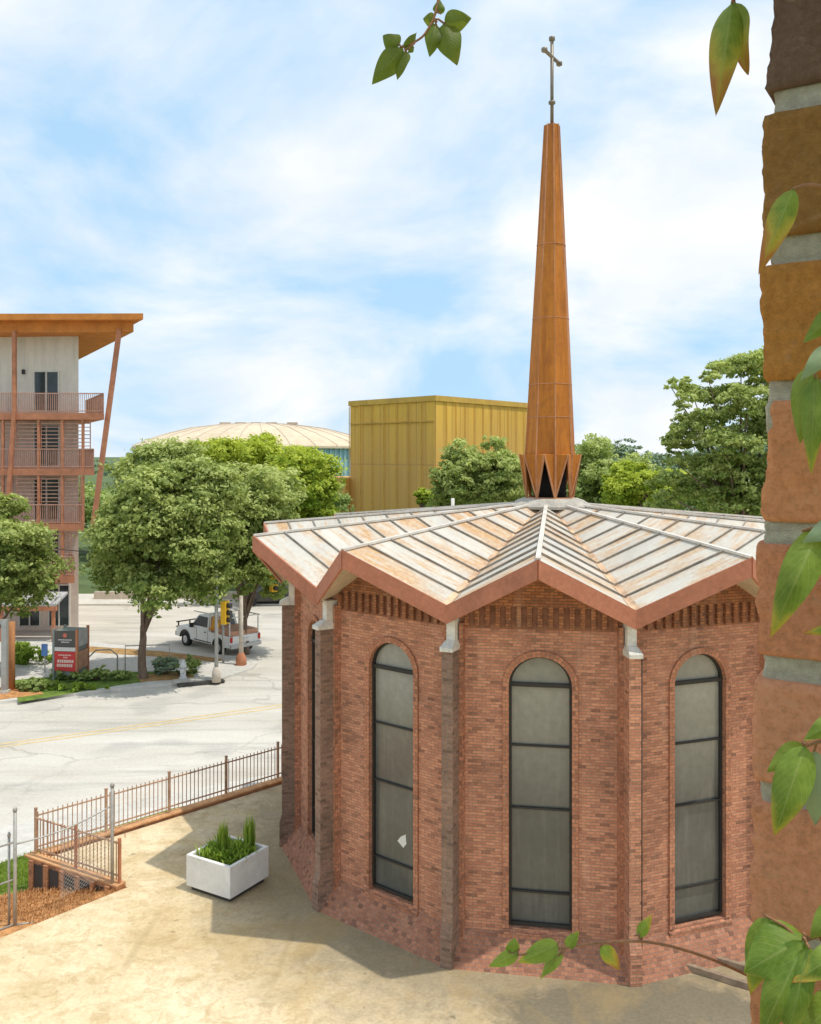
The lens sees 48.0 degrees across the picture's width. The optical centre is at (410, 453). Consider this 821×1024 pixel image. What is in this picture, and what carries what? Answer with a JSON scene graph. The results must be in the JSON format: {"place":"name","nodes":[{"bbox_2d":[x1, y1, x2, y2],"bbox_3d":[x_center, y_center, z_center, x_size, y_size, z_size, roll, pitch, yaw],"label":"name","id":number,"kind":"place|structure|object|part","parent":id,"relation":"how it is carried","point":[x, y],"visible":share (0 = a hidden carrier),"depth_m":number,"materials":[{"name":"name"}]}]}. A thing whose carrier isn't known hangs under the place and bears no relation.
{"place":"outdoors","nodes":[
{"label":"outdoors","id":0,"kind":"place"},
{"bbox_2d":[0,313,142,641],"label":"apartment block","id":1,"kind":"structure","parent":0,"point":[45,460],"depth_m":53.20,"materials":[{"name":"orange metal"}]},
{"bbox_2d":[18,611,40,626],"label":"window","id":2,"kind":"structure","parent":1,"relation":"in","point":[34,619],"depth_m":53.25,"materials":[{"name":"black glass"}]},
{"bbox_2d":[33,371,59,412],"bbox_3d":[-21.040,-3.554,53.260,1.540,2.510,0.120,0,0,0],"label":"window","id":3,"kind":"structure","parent":1,"relation":"in","point":[43,381],"depth_m":53.25,"materials":[{"name":"white paint"}]},
{"bbox_2d":[33,424,59,467],"bbox_3d":[-21.025,-0.454,53.260,1.570,2.510,0.120,0,0,0],"label":"window","id":4,"kind":"structure","parent":1,"relation":"in","point":[44,430],"depth_m":53.25,"materials":[{"name":"white paint"}]},
{"bbox_2d":[33,478,59,521],"bbox_3d":[-21.025,2.646,53.260,1.570,2.510,0.120,0,0,0],"label":"window","id":5,"kind":"structure","parent":1,"relation":"in","point":[44,493],"depth_m":53.25,"materials":[{"name":"white paint"}]},
{"bbox_2d":[33,531,59,566],"bbox_3d":[-21.025,5.546,53.260,1.570,2.510,0.120,0,0,0],"label":"window","id":6,"kind":"structure","parent":1,"relation":"in","point":[56,540],"depth_m":53.25,"materials":[{"name":"grey glass"}]},
{"bbox_2d":[48,584,69,626],"bbox_3d":[-20.300,8.741,53.260,1.270,2.450,0.120,0,0,0],"label":"window","id":7,"kind":"structure","parent":1,"relation":"in","point":[62,615],"depth_m":53.25,"materials":[{"name":"glass"}]},
{"bbox_2d":[0,639,257,703],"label":"sidewalk","id":8,"kind":"structure","parent":0,"point":[228,667],"depth_m":43.74,"materials":[{"name":"concrete"}]},
{"bbox_2d":[15,640,51,664],"bbox_3d":[-18.476,9.723,44.550,2.771,1.189,1.912,0,0,17],"label":"shrub","id":9,"kind":"object","parent":8,"relation":"on","point":[24,653],"visible":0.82,"depth_m":44.12,"materials":[{"name":"green plant"}]},
{"bbox_2d":[41,644,47,672],"bbox_3d":[-16.882,9.424,42.535,0.280,1.325,0.080,0,0,0],"label":"blue notice","id":10,"kind":"object","parent":8,"relation":"on","point":[44,650],"visible":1,"depth_m":42.49,"materials":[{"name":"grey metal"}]},
{"bbox_2d":[15,671,175,701],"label":"grass verge","id":11,"kind":"object","parent":8,"relation":"on","point":[112,681],"depth_m":40.48,"materials":[{"name":"green plant"}]},
{"bbox_2d":[0,688,43,699],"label":"soil strip","id":12,"kind":"object","parent":11,"relation":"on","point":[16,692],"visible":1,"depth_m":38.62,"materials":[{"name":"orange soil"}]},
{"bbox_2d":[0,619,10,693],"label":"street pole","id":13,"kind":"object","parent":12,"relation":"on","point":[4,657],"visible":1,"depth_m":38.79,"materials":[{"name":"grey metal"}]},
{"bbox_2d":[8,621,14,689],"bbox_3d":[-17.084,8.635,39.467,0.286,2.902,0.300,0,0,0],"label":"timber post","id":14,"kind":"object","parent":12,"relation":"on","point":[11,659],"visible":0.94,"depth_m":39.35,"materials":[{"name":"brown wood"}]},
{"bbox_2d":[14,676,55,692],"bbox_3d":[-16.165,9.947,39.437,1.898,0.812,1.172,0,0,13],"label":"shrub","id":15,"kind":"object","parent":11,"relation":"on","point":[25,684],"visible":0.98,"depth_m":39.21,"materials":[{"name":"green plant"}]},
{"bbox_2d":[30,680,109,692],"bbox_3d":[-14.573,10.035,39.408,3.448,0.651,1.018,0,0,8],"label":"shrub","id":16,"kind":"object","parent":11,"relation":"on","point":[76,686],"visible":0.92,"depth_m":39.35,"materials":[{"name":"green plant"}]},
{"bbox_2d":[52,624,88,679],"bbox_3d":[-15.326,8.946,41.600,1.200,2.280,1.100,0,0,8],"label":"information sign","id":17,"kind":"object","parent":11,"relation":"on","point":[70,649],"visible":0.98,"depth_m":41.11,"materials":[{"name":"red metal"}]},
{"bbox_2d":[49,664,131,681],"bbox_3d":[-14.284,9.822,41.078,3.800,0.798,1.244,0,0,0],"label":"shrub","id":18,"kind":"object","parent":11,"relation":"on","point":[99,673],"visible":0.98,"depth_m":40.90,"materials":[{"name":"green plant"}]},
{"bbox_2d":[136,672,194,681],"bbox_3d":[-11.074,10.078,41.705,2.578,0.001,1.420,0,0,-16],"label":"soil strip","id":19,"kind":"object","parent":11,"relation":"on","point":[168,676],"visible":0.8,"depth_m":41.55,"materials":[{"name":"brown soil"}]},
{"bbox_2d":[151,656,179,675],"bbox_3d":[-11.234,9.708,42.275,1.502,0.979,1.354,0,0,0],"label":"shrub","id":20,"kind":"object","parent":19,"relation":"on","point":[168,663],"visible":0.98,"depth_m":42.09,"materials":[{"name":"green plant"}]},
{"bbox_2d":[177,660,188,678],"bbox_3d":[-10.220,9.666,41.380,0.480,0.840,0.445,0,0,0],"label":"fire hydrant","id":21,"kind":"object","parent":19,"relation":"on","point":[182,669],"visible":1,"depth_m":41.32,"materials":[{"name":"metal"}]},
{"bbox_2d":[175,654,201,675],"bbox_3d":[-10.094,9.758,41.949,1.185,1.206,1.209,0,0,-17],"label":"shrub","id":22,"kind":"object","parent":19,"relation":"on","point":[192,663],"visible":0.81,"depth_m":41.85,"materials":[{"name":"green plant"}]},
{"bbox_2d":[89,644,169,668],"bbox_3d":[-13.135,9.523,43.099,3.678,1.126,0.269,0,0,-14],"label":"sidewalk rail","id":23,"kind":"object","parent":8,"relation":"on","point":[125,651],"visible":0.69,"depth_m":43.14,"materials":[{"name":"grey metal"}]},
{"bbox_2d":[89,646,221,661],"bbox_3d":[-13.206,10.082,46.573,8.516,0.001,1.368,0,0,18],"label":"soil strip","id":24,"kind":"object","parent":8,"relation":"on","point":[149,653],"visible":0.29,"depth_m":46.57,"materials":[{"name":"brown soil"}]},
{"bbox_2d":[212,566,231,682],"bbox_3d":[-8.350,7.486,40.859,0.896,5.200,0.450,0,0,-8],"label":"signal pole","id":25,"kind":"object","parent":8,"relation":"on","point":[226,612],"visible":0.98,"depth_m":40.73,"materials":[{"name":"grey metal"}]},
{"bbox_2d":[221,624,223,662],"bbox_3d":[-9.036,8.786,44.461,0.200,2.600,0.120,0,0,0],"label":"push button post","id":26,"kind":"object","parent":8,"relation":"on","point":[222,643],"visible":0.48,"depth_m":44.42,"materials":[{"name":"grey metal"}]},
{"bbox_2d":[236,595,246,665],"bbox_3d":[-8.106,8.436,44.101,0.520,3.300,0.520,0,0,0],"label":"lamp pole","id":27,"kind":"object","parent":8,"relation":"on","point":[241,659],"visible":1,"depth_m":44.01,"materials":[{"name":"metal"}]},
{"bbox_2d":[0,773,280,862],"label":"sidewalk","id":28,"kind":"structure","parent":0,"point":[25,831],"depth_m":25.50,"materials":[{"name":"concrete"}]},
{"bbox_2d":[0,806,181,894],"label":"lawn","id":29,"kind":"structure","parent":28,"relation":"on","point":[19,884],"depth_m":22.09,"materials":[{"name":"green plant"}]},
{"bbox_2d":[0,844,51,891],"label":"lawn grass","id":30,"kind":"structure","parent":29,"relation":"on","point":[23,871],"depth_m":22.14,"materials":[{"name":"green plant"}]},
{"bbox_2d":[0,888,124,937],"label":"mulch slope","id":31,"kind":"structure","parent":29,"relation":"on","point":[7,931],"depth_m":19.17,"materials":[{"name":"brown wood"}]},
{"bbox_2d":[0,782,124,930],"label":"chain link fence","id":32,"kind":"object","parent":31,"relation":"on","point":[111,849],"visible":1,"depth_m":19.06,"materials":[{"name":"grey metal"}]},
{"bbox_2d":[0,884,125,924],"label":"pine straw","id":33,"kind":"object","parent":31,"relation":"on","point":[29,893],"visible":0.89,"depth_m":19.52,"materials":[{"name":"brown plant"}]},
{"bbox_2d":[24,776,281,891],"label":"retaining wall","id":34,"kind":"structure","parent":28,"relation":"on","point":[44,871],"depth_m":21.01,"materials":[{"name":"concrete"}]},
{"bbox_2d":[34,741,281,882],"bbox_3d":[-1.034,8.666,26.857,18.810,1.040,2.806,0,0,-45],"label":"picket fence","id":35,"kind":"object","parent":34,"relation":"on","point":[105,797],"visible":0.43,"depth_m":22.45,"materials":[{"name":"orange metal"}]},
{"bbox_2d":[0,606,281,827],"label":"road","id":36,"kind":"structure","parent":0,"point":[49,775],"depth_m":34.14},
{"bbox_2d":[0,707,281,746],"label":"road line","id":37,"kind":"object","parent":36,"relation":"on","point":[135,728],"visible":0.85,"depth_m":34.25,"materials":[{"name":"yellow paint"}]},
{"bbox_2d":[1,704,281,743],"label":"road line","id":38,"kind":"object","parent":36,"relation":"on","point":[137,725],"visible":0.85,"depth_m":34.63,"materials":[{"name":"yellow paint"}]},
{"bbox_2d":[173,675,226,687],"bbox_3d":[-9.344,10.108,40.982,2.300,0.195,0.760,0,0,-22],"label":"storm drain","id":39,"kind":"object","parent":36,"relation":"on","point":[195,681],"visible":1,"depth_m":40.76,"materials":[{"name":"concrete"}]},
{"bbox_2d":[175,608,260,653],"bbox_3d":[-10.271,9.219,48.551,5.320,1.975,2.102,0,0,45],"label":"pickup truck","id":40,"kind":"object","parent":36,"relation":"on","point":[197,629],"visible":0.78,"depth_m":47.60,"materials":[{"name":"white paint"}]},
{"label":"window","id":41,"kind":"part","parent":40,"relation":"part of","materials":[{"name":"black glass"}]},
{"bbox_2d":[209,616,220,629],"bbox_3d":[-10.032,8.618,47.526,0.600,0.785,0.600,0,0,0],"label":"traffic cone","id":42,"kind":"object","parent":40,"relation":"in","point":[213,625],"visible":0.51,"depth_m":47.37,"materials":[{"name":"orange plastic"}]},
{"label":"window","id":43,"kind":"part","parent":40,"relation":"part of","materials":[{"name":"black glass"}]},
{"bbox_2d":[238,583,288,606],"bbox_3d":[-9.333,9.496,62.567,4.488,1.420,1.770,0,0,-5],"label":"parked car","id":44,"kind":"object","parent":36,"relation":"on","point":[257,598],"visible":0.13,"depth_m":61.63,"materials":[{"name":"metal"}]},
{"bbox_2d":[51,548,278,591],"bbox_3d":[-5.903,5.656,46.048,34.369,2.431,0.950,0,0,8],"label":"hanging signal","id":45,"kind":"object","parent":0,"point":[275,588],"visible":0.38,"depth_m":45.88,"materials":[{"name":"metal"}]},
{"bbox_2d":[79,594,281,605],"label":"sidewalk","id":46,"kind":"structure","parent":0,"point":[87,600],"depth_m":62.58,"materials":[{"name":"concrete"}]},
{"bbox_2d":[94,591,237,598],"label":"garden wall","id":47,"kind":"structure","parent":46,"relation":"on","point":[103,595],"depth_m":64.03,"materials":[{"name":"concrete"}]},
{"bbox_2d":[0,784,751,1023],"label":"plaza","id":48,"kind":"structure","parent":0,"point":[157,940],"depth_m":16.54,"materials":[{"name":"concrete"}]},
{"bbox_2d":[186,835,268,901],"bbox_3d":[-3.939,8.926,19.886,1.240,0.760,1.240,0,0,31],"label":"planter","id":49,"kind":"object","parent":48,"relation":"on","point":[225,882],"visible":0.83,"depth_m":19.44,"materials":[{"name":"white concrete"}]},
{"bbox_2d":[194,812,256,864],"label":"planter plants","id":50,"kind":"object","parent":49,"relation":"on","point":[223,847],"visible":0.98,"depth_m":19.86,"materials":[{"name":"green plant"}]},
{"bbox_2d":[252,36,765,986],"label":"chapel","id":51,"kind":"structure","parent":48,"relation":"on","point":[526,722],"depth_m":17.23,"materials":[{"name":"red brick"}]},
{"bbox_2d":[312,622,315,835],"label":"window","id":52,"kind":"structure","parent":51,"relation":"in","point":[313,631],"depth_m":21.04,"materials":[{"name":"glass"}]},
{"bbox_2d":[372,643,412,900],"bbox_3d":[-0.311,6.189,18.136,1.140,4.995,0.074,0,0,40],"label":"window","id":53,"kind":"structure","parent":51,"relation":"in","point":[392,671],"depth_m":18.21,"materials":[{"name":"glass"}]},
{"bbox_2d":[509,657,571,928],"bbox_3d":[2.382,6.189,16.905,1.140,4.995,0.077,0,0,10],"label":"window","id":54,"kind":"structure","parent":51,"relation":"in","point":[540,689],"depth_m":16.93,"materials":[{"name":"glass"}]},
{"bbox_2d":[675,654,722,922],"bbox_3d":[5.329,6.189,17.185,1.140,4.995,0.078,0,0,-20],"label":"window","id":55,"kind":"structure","parent":51,"relation":"in","point":[698,682],"depth_m":17.23,"materials":[{"name":"glass"}]},
{"bbox_2d":[686,963,748,989],"bbox_3d":[5.267,9.246,16.434,1.538,0.120,0.090,0,0,34],"label":"edging board","id":56,"kind":"object","parent":48,"relation":"on","point":[719,976],"visible":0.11,"depth_m":16.27,"materials":[{"name":"brown wood"}]},
{"bbox_2d":[716,956,744,971],"bbox_3d":[5.492,9.246,16.929,1.453,0.120,0.090,0,0,33],"label":"edging board","id":57,"kind":"object","parent":48,"relation":"on","point":[737,964],"visible":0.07,"depth_m":16.67,"materials":[{"name":"brown wood"}]},
{"bbox_2d":[0,0,774,456],"label":"sky","id":58,"kind":"structure","parent":0,"point":[295,236],"materials":[{"name":"blue"}]},
{"bbox_2d":[79,457,758,593],"bbox_3d":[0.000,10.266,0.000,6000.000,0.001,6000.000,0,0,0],"label":"ground","id":59,"kind":"structure","parent":0,"point":[86,584],"depth_m":98.02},
{"bbox_2d":[0,492,76,627],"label":"street tree","id":60,"kind":"object","parent":59,"relation":"on","point":[23,563],"visible":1,"depth_m":41.67,"materials":[{"name":"green plant"}]},
{"bbox_2d":[85,460,130,477],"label":"distant wood","id":61,"kind":"object","parent":59,"relation":"on","point":[104,473],"visible":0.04,"depth_m":311.29,"materials":[{"name":"green plant"}]},
{"bbox_2d":[72,436,252,679],"bbox_3d":[-11.002,4.726,41.134,7.703,11.144,7.851,0,0,-33],"label":"street tree","id":62,"kind":"object","parent":59,"relation":"on","point":[171,503],"visible":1,"depth_m":39.76,"materials":[{"name":"green plant"}]},
{"bbox_2d":[79,478,354,543],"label":"trees","id":63,"kind":"object","parent":59,"relation":"on","point":[343,503],"visible":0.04,"depth_m":90.38,"materials":[{"name":"green plant"}]},
{"bbox_2d":[192,436,246,459],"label":"street tree","id":64,"kind":"object","parent":59,"relation":"on","point":[236,439],"depth_m":79.07,"materials":[{"name":"green plant"}]},
{"bbox_2d":[132,422,348,475],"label":"arena","id":65,"kind":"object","parent":59,"relation":"on","point":[331,442],"visible":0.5,"depth_m":216.16,"materials":[{"name":"beige metal"}]},
{"bbox_2d":[207,461,306,654],"bbox_3d":[-8.744,5.318,46.929,6.992,9.958,6.573,0,0,0],"label":"street tree","id":66,"kind":"object","parent":59,"relation":"on","point":[270,499],"visible":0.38,"depth_m":45.44,"materials":[{"name":"green plant"}]},
{"bbox_2d":[198,430,332,509],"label":"street tree","id":67,"kind":"object","parent":59,"relation":"on","point":[258,449],"visible":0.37,"depth_m":70.23,"materials":[{"name":"green plant"}]},
{"bbox_2d":[240,461,308,584],"bbox_3d":[-10.616,5.364,63.267,7.107,9.863,7.948,0,0,0],"label":"street tree","id":68,"kind":"object","parent":59,"relation":"on","point":[291,481],"visible":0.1,"depth_m":63.17,"materials":[{"name":"green plant"}]},
{"bbox_2d":[292,445,349,518],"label":"street tree","id":69,"kind":"object","parent":59,"relation":"on","point":[326,505],"visible":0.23,"depth_m":74.38,"materials":[{"name":"green plant"}]},
{"bbox_2d":[413,487,433,507],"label":"background tree","id":70,"kind":"object","parent":59,"relation":"on","point":[421,495],"visible":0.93,"depth_m":73.58,"materials":[{"name":"green plant"}]},
{"bbox_2d":[335,395,527,512],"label":"gold hall","id":71,"kind":"structure","parent":59,"relation":"on","point":[395,446],"depth_m":105.80,"materials":[{"name":"yellow metal"}]},
{"bbox_2d":[426,435,528,506],"bbox_3d":[4.930,4.464,64.232,7.704,11.773,9.054,0,0,0],"label":"background tree","id":72,"kind":"object","parent":59,"relation":"on","point":[468,475],"visible":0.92,"depth_m":61.84,"materials":[{"name":"green plant"}]},
{"bbox_2d":[425,466,763,514],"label":"wood","id":73,"kind":"object","parent":59,"relation":"on","point":[700,504],"visible":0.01,"depth_m":96.26,"materials":[{"name":"green plant"}]},
{"bbox_2d":[566,433,656,503],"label":"background tree","id":74,"kind":"object","parent":59,"relation":"on","point":[596,462],"visible":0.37,"depth_m":76.01,"materials":[{"name":"green plant"}]},
{"bbox_2d":[598,460,694,506],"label":"background tree","id":75,"kind":"object","parent":59,"relation":"on","point":[622,485],"visible":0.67,"depth_m":65.03,"materials":[{"name":"green plant"}]},
{"bbox_2d":[575,435,767,476],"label":"distant wood","id":76,"kind":"object","parent":59,"relation":"on","point":[621,449],"visible":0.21,"depth_m":212.76,"materials":[{"name":"green plant"}]},
{"bbox_2d":[642,346,768,516],"bbox_3d":[17.868,2.190,50.024,11.264,16.442,7.266,0,0,0],"label":"background tree","id":77,"kind":"object","parent":59,"relation":"on","point":[731,470],"visible":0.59,"depth_m":48.75,"materials":[{"name":"green plant"}]},
{"bbox_2d":[749,0,820,1023],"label":"brick pillar","id":78,"kind":"structure","parent":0,"point":[785,876],"depth_m":0.45,"materials":[{"name":"brown brick"}]},
{"bbox_2d":[372,0,470,83],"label":"vine sprig","id":79,"kind":"object","parent":78,"relation":"hanging from","point":[445,38],"visible":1,"depth_m":0.62,"materials":[{"name":"green plant"}]},
{"bbox_2d":[489,914,746,978],"bbox_3d":[0.132,0.276,0.499,0.180,0.054,0.006,0,0,0],"label":"vine sprig","id":80,"kind":"object","parent":78,"relation":"hanging from","point":[545,950],"visible":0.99,"depth_m":0.50,"materials":[{"name":"green plant"}]},
{"bbox_2d":[709,0,749,114],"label":"vine sprig","id":81,"kind":"object","parent":78,"relation":"hanging from","point":[729,45],"visible":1,"depth_m":0.47,"materials":[{"name":"green plant"}]},
{"bbox_2d":[744,905,820,1023],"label":"vine sprig","id":82,"kind":"object","parent":78,"relation":"hanging from","point":[783,959],"visible":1,"depth_m":0.39,"materials":[{"name":"green plant"}]},
{"bbox_2d":[758,183,820,274],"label":"vine sprig","id":83,"kind":"object","parent":78,"relation":"hanging from","point":[781,217],"visible":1,"depth_m":0.42,"materials":[{"name":"green plant"}]},
{"bbox_2d":[767,717,820,835],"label":"vine sprig","id":84,"kind":"object","parent":78,"relation":"hanging from","point":[795,766],"visible":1,"depth_m":0.41,"materials":[{"name":"green plant"}]},
{"bbox_2d":[770,521,820,637],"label":"vine sprig","id":85,"kind":"object","parent":78,"relation":"hanging from","point":[799,574],"visible":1,"depth_m":0.41,"materials":[{"name":"green plant"}]},
{"bbox_2d":[791,311,820,472],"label":"vine sprig","id":86,"kind":"object","parent":78,"relation":"hanging from","point":[806,399],"visible":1,"depth_m":0.41,"materials":[{"name":"green plant"}]}
]}

